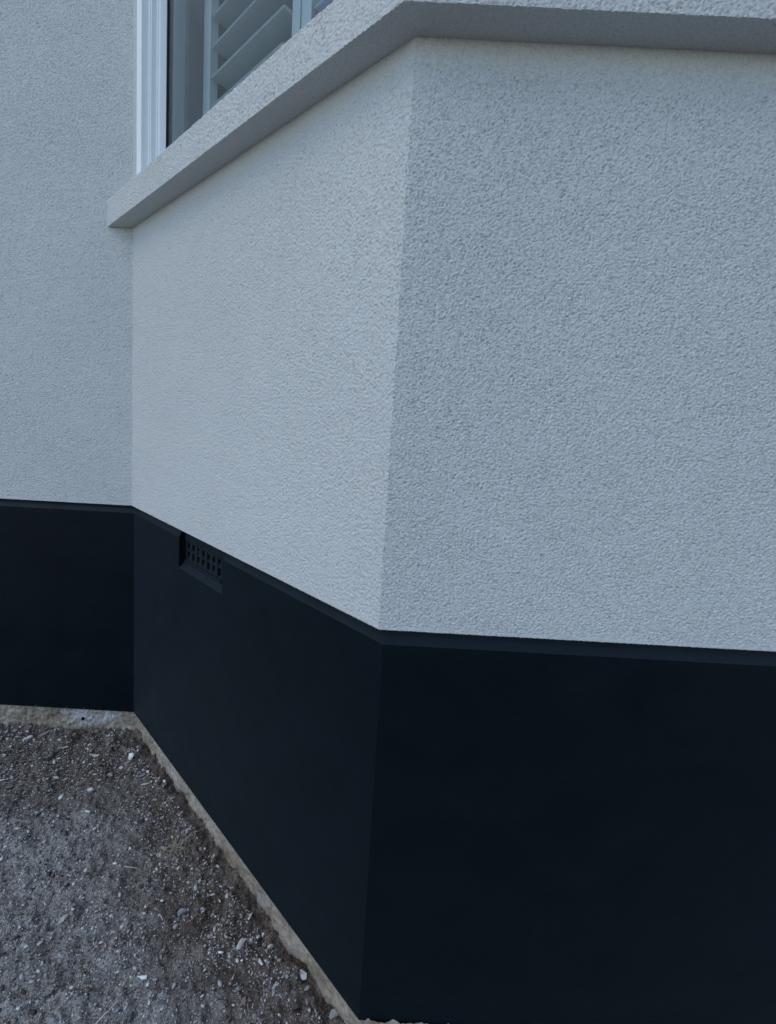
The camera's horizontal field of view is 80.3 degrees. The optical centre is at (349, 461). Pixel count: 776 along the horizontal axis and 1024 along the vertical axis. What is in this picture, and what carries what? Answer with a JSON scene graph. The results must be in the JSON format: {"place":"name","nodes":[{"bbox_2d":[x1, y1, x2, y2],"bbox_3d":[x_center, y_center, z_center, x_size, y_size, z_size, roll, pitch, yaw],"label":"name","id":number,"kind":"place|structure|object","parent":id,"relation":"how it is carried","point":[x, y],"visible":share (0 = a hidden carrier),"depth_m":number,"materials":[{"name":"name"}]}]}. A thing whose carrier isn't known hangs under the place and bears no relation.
{"place":"outdoors","nodes":[
{"label":"outdoors","id":0,"kind":"place"},
{"bbox_2d":[154,831,194,863],"bbox_3d":[-0.492,1.102,1.301,0.116,0.048,0.096,0,7,-28],"label":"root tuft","id":1,"kind":"object","parent":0,"point":[180,847],"visible":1,"depth_m":1.30,"materials":[{"name":"plant"}]},
{"bbox_2d":[0,722,414,1023],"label":"ground","id":2,"kind":"structure","parent":0,"point":[240,890],"depth_m":1.15,"materials":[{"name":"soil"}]},
{"bbox_2d":[58,914,67,923],"bbox_3d":[-0.696,1.114,1.113,0.010,0.013,0.022,5,6,17],"label":"stone chip","id":3,"kind":"object","parent":2,"relation":"on","point":[63,918],"visible":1,"depth_m":1.11,"materials":[{"name":"grey stone"}]},
{"bbox_2d":[137,975,146,979],"bbox_3d":[-0.456,1.135,1.007,0.022,0.008,0.010,4,6,11],"label":"stone chip","id":4,"kind":"object","parent":2,"relation":"on","point":[143,977],"visible":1,"depth_m":1.01,"materials":[{"name":"white stone"}]},
{"bbox_2d":[0,732,286,1023],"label":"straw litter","id":5,"kind":"object","parent":2,"relation":"on","point":[106,897],"visible":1,"depth_m":1.16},
{"bbox_2d":[154,1003,167,1010],"bbox_3d":[-0.397,1.147,0.962,0.028,0.010,0.014,13,0,-15],"label":"stone","id":6,"kind":"object","parent":2,"relation":"on","point":[158,1006],"visible":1,"depth_m":0.96,"materials":[{"name":"grey stone"}]},
{"bbox_2d":[177,908,186,914],"bbox_3d":[-0.418,1.124,1.143,0.019,0.012,0.016,6,7,28],"label":"pebble","id":7,"kind":"object","parent":2,"relation":"on","point":[181,911],"visible":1,"depth_m":1.14,"materials":[{"name":"grey stone"}]},
{"bbox_2d":[237,938,246,949],"bbox_3d":[-0.255,1.128,1.072,0.013,0.010,0.029,6,7,23],"label":"stone chip","id":8,"kind":"object","parent":2,"relation":"on","point":[241,942],"visible":1,"depth_m":1.07,"materials":[{"name":"grey stone"}]},
{"bbox_2d":[239,996,245,1005],"bbox_3d":[-0.226,1.158,0.980,0.011,0.009,0.019,5,7,21],"label":"stone chip","id":9,"kind":"object","parent":2,"relation":"on","point":[243,1001],"visible":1,"depth_m":0.98,"materials":[{"name":"grey stone"}]},
{"bbox_2d":[267,944,273,949],"bbox_3d":[-0.186,1.140,1.077,0.016,0.011,0.010,-6,15,-19],"label":"pebble","id":10,"kind":"object","parent":2,"relation":"on","point":[270,946],"visible":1,"depth_m":1.07,"materials":[{"name":"beige stone"}]},
{"bbox_2d":[292,1002,300,1008],"bbox_3d":[-0.113,1.155,0.971,0.020,0.011,0.011,1,6,-17],"label":"stone","id":11,"kind":"object","parent":2,"relation":"on","point":[295,1005],"visible":1,"depth_m":0.97,"materials":[{"name":"grey stone"}]},
{"bbox_2d":[300,969,306,979],"bbox_3d":[-0.110,1.139,1.020,0.034,0.010,0.014,15,9,29],"label":"stone chip","id":12,"kind":"object","parent":2,"relation":"on","point":[303,975],"visible":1,"depth_m":1.01,"materials":[{"name":"white stone"}]},
{"bbox_2d":[328,1008,337,1019],"bbox_3d":[-0.036,1.153,0.959,0.022,0.011,0.019,-6,18,-19],"label":"stone","id":13,"kind":"object","parent":2,"relation":"on","point":[333,1013],"visible":1,"depth_m":0.95,"materials":[{"name":"grey stone"}]},
{"bbox_2d":[0,0,775,1023],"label":"house","id":14,"kind":"structure","parent":2,"relation":"on","point":[388,488],"depth_m":0.84,"materials":[{"name":"grey paint"}]},
{"bbox_2d":[137,0,170,173],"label":"window","id":15,"kind":"structure","parent":14,"relation":"in","point":[153,16],"depth_m":1.50,"materials":[{"name":"white plastic"}]},
{"bbox_2d":[203,0,301,115],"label":"window shutter","id":16,"kind":"object","parent":14,"relation":"attached to","point":[256,34],"depth_m":1.37,"materials":[{"name":"paint"}]},
{"bbox_2d":[301,0,332,28],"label":"window shutter","id":17,"kind":"object","parent":14,"relation":"attached to","point":[311,9],"depth_m":1.09,"materials":[{"name":"paint"}]}
]}

